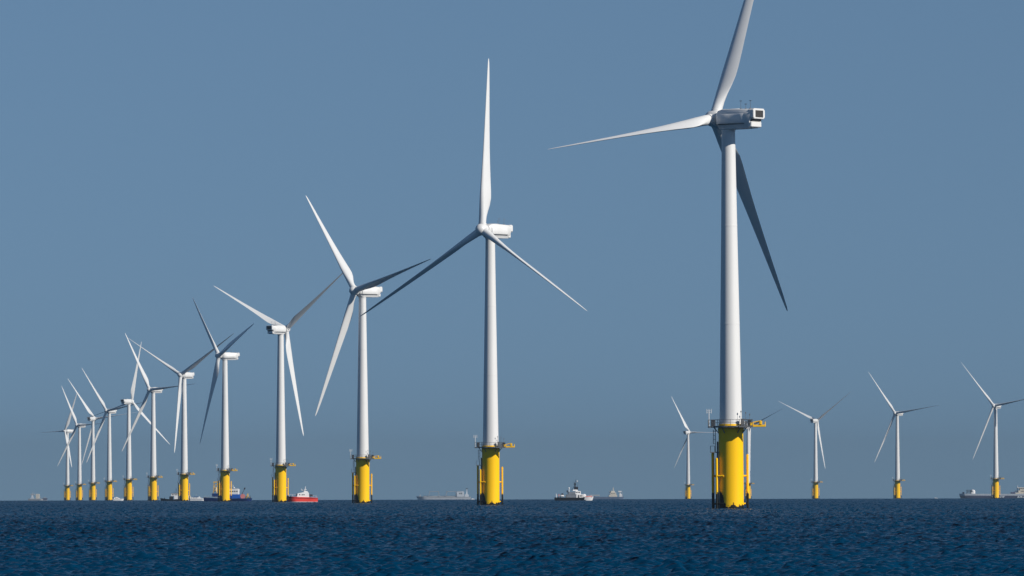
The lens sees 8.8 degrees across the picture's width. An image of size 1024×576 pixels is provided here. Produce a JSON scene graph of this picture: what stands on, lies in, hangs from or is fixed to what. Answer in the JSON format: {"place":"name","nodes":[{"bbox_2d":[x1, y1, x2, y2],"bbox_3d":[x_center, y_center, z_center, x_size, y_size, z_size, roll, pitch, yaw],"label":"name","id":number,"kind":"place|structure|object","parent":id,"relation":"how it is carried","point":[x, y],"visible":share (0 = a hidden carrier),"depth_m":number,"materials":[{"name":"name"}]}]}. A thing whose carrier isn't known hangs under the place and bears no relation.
{"place":"outdoors","nodes":[
{"label":"outdoors","id":0,"kind":"place"},
{"bbox_2d":[0,498,1023,575],"bbox_3d":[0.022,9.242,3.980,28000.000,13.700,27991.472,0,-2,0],"label":"sea","id":1,"kind":"structure","parent":0,"point":[793,537],"depth_m":384.52,"materials":[{"name":"blue liquid"}]},
{"bbox_2d":[28,491,42,500],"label":"cargo ship","id":2,"kind":"object","parent":1,"relation":"on","point":[38,497],"visible":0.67,"depth_m":10991.50,"materials":[{"name":"grey paint"}]},
{"bbox_2d":[42,394,76,499],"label":"wind turbine","id":3,"kind":"object","parent":1,"relation":"in","point":[66,431],"visible":0.95,"depth_m":6658.61,"materials":[{"name":"yellow paint"}]},
{"bbox_2d":[57,388,100,499],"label":"wind turbine","id":4,"kind":"object","parent":1,"relation":"in","point":[79,493],"visible":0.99,"depth_m":6161.90,"materials":[{"name":"yellow paint"}]},
{"bbox_2d":[68,379,135,499],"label":"wind turbine","id":5,"kind":"object","parent":1,"relation":"in","point":[93,483],"visible":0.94,"depth_m":5664.07,"materials":[{"name":"yellow paint"}]},
{"bbox_2d":[82,369,141,499],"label":"wind turbine","id":6,"kind":"object","parent":1,"relation":"in","point":[109,482],"visible":0.94,"depth_m":5166.31,"materials":[{"name":"yellow paint"}]},
{"bbox_2d":[113,496,123,500],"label":"motorboat","id":7,"kind":"object","parent":1,"relation":"on","point":[116,499],"visible":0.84,"depth_m":4296.85,"materials":[{"name":"white paint"}]},
{"bbox_2d":[89,341,167,500],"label":"wind turbine","id":8,"kind":"object","parent":1,"relation":"in","point":[128,479],"visible":1,"depth_m":4668.35,"materials":[{"name":"yellow paint"}]},
{"bbox_2d":[122,334,190,500],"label":"wind turbine","id":9,"kind":"object","parent":1,"relation":"in","point":[152,490],"visible":0.98,"depth_m":4170.87,"materials":[{"name":"yellow paint"}]},
{"bbox_2d":[160,493,177,500],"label":"tug boat","id":10,"kind":"object","parent":1,"relation":"on","point":[175,495],"visible":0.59,"depth_m":3856.49,"materials":[{"name":"black paint"}]},
{"bbox_2d":[130,333,233,500],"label":"wind turbine","id":11,"kind":"object","parent":1,"relation":"in","point":[183,376],"visible":0.98,"depth_m":3672.30,"materials":[{"name":"yellow paint"}]},
{"bbox_2d":[188,495,203,500],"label":"cabin boat","id":12,"kind":"object","parent":1,"relation":"on","point":[196,499],"visible":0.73,"depth_m":3896.55,"materials":[{"name":"white paint"}]},
{"bbox_2d":[193,299,252,501],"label":"wind turbine","id":13,"kind":"object","parent":1,"relation":"in","point":[224,489],"visible":0.98,"depth_m":3175.32,"materials":[{"name":"yellow paint"}]},
{"bbox_2d":[203,482,251,500],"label":"work vessel","id":14,"kind":"object","parent":1,"relation":"on","point":[237,495],"visible":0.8,"depth_m":3295.68,"materials":[{"name":"blue paint"}]},
{"bbox_2d":[216,265,350,501],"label":"wind turbine","id":15,"kind":"object","parent":1,"relation":"in","point":[280,330],"visible":0.98,"depth_m":2677.48,"materials":[{"name":"yellow paint"}]},
{"bbox_2d":[286,486,317,501],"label":"crew boat","id":16,"kind":"object","parent":1,"relation":"on","point":[303,496],"visible":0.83,"depth_m":2597.23,"materials":[{"name":"red paint"}]},
{"bbox_2d":[306,196,429,502],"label":"wind turbine","id":17,"kind":"object","parent":1,"relation":"in","point":[360,478],"visible":0.96,"depth_m":2179.88,"materials":[{"name":"yellow paint"}]},
{"bbox_2d":[416,488,470,499],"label":"tanker ship","id":18,"kind":"object","parent":1,"relation":"on","point":[459,495],"visible":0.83,"depth_m":10789.42,"materials":[{"name":"paint"}]},
{"bbox_2d":[361,58,586,504],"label":"wind turbine","id":19,"kind":"object","parent":1,"relation":"in","point":[492,235],"visible":0.98,"depth_m":1681.96,"materials":[{"name":"yellow paint"}]},
{"bbox_2d":[554,480,593,500],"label":"tug boat","id":20,"kind":"object","parent":1,"relation":"on","point":[576,495],"visible":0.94,"depth_m":3196.51,"materials":[{"name":"black paint"}]},
{"bbox_2d":[589,488,623,498],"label":"cargo ship","id":21,"kind":"object","parent":1,"relation":"on","point":[612,495],"visible":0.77,"depth_m":10390.99,"materials":[{"name":"blue paint"}]},
{"bbox_2d":[551,0,787,508],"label":"wind turbine","id":22,"kind":"object","parent":1,"relation":"in","point":[724,124],"visible":0.98,"depth_m":1184.21,"materials":[{"name":"yellow paint"}]},
{"bbox_2d":[672,398,716,498],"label":"wind turbine","id":23,"kind":"object","parent":1,"relation":"in","point":[688,484],"visible":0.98,"depth_m":6946.28,"materials":[{"name":"yellow paint"}]},
{"bbox_2d":[743,411,777,498],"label":"wind turbine","id":24,"kind":"object","parent":1,"relation":"in","point":[748,440],"visible":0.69,"depth_m":6436.83,"materials":[{"name":"yellow paint"}]},
{"bbox_2d":[786,394,847,498],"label":"wind turbine","id":25,"kind":"object","parent":1,"relation":"in","point":[815,481],"visible":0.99,"depth_m":5926.76,"materials":[{"name":"yellow paint"}]},
{"bbox_2d":[869,373,937,498],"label":"wind turbine","id":26,"kind":"object","parent":1,"relation":"in","point":[896,486],"visible":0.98,"depth_m":5426.95,"materials":[{"name":"yellow paint"}]},
{"bbox_2d":[959,486,1023,497],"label":"cargo ship","id":27,"kind":"object","parent":1,"relation":"on","point":[1019,494],"visible":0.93,"depth_m":8787.62,"materials":[{"name":"metal"}]},
{"bbox_2d":[963,365,1023,497],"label":"wind turbine","id":28,"kind":"object","parent":1,"relation":"in","point":[995,486],"visible":0.98,"depth_m":4996.89,"materials":[{"name":"yellow paint"}]},
{"bbox_2d":[0,0,1023,500],"label":"sky","id":29,"kind":"structure","parent":0,"point":[156,156],"materials":[{"name":"blue"}]}
]}

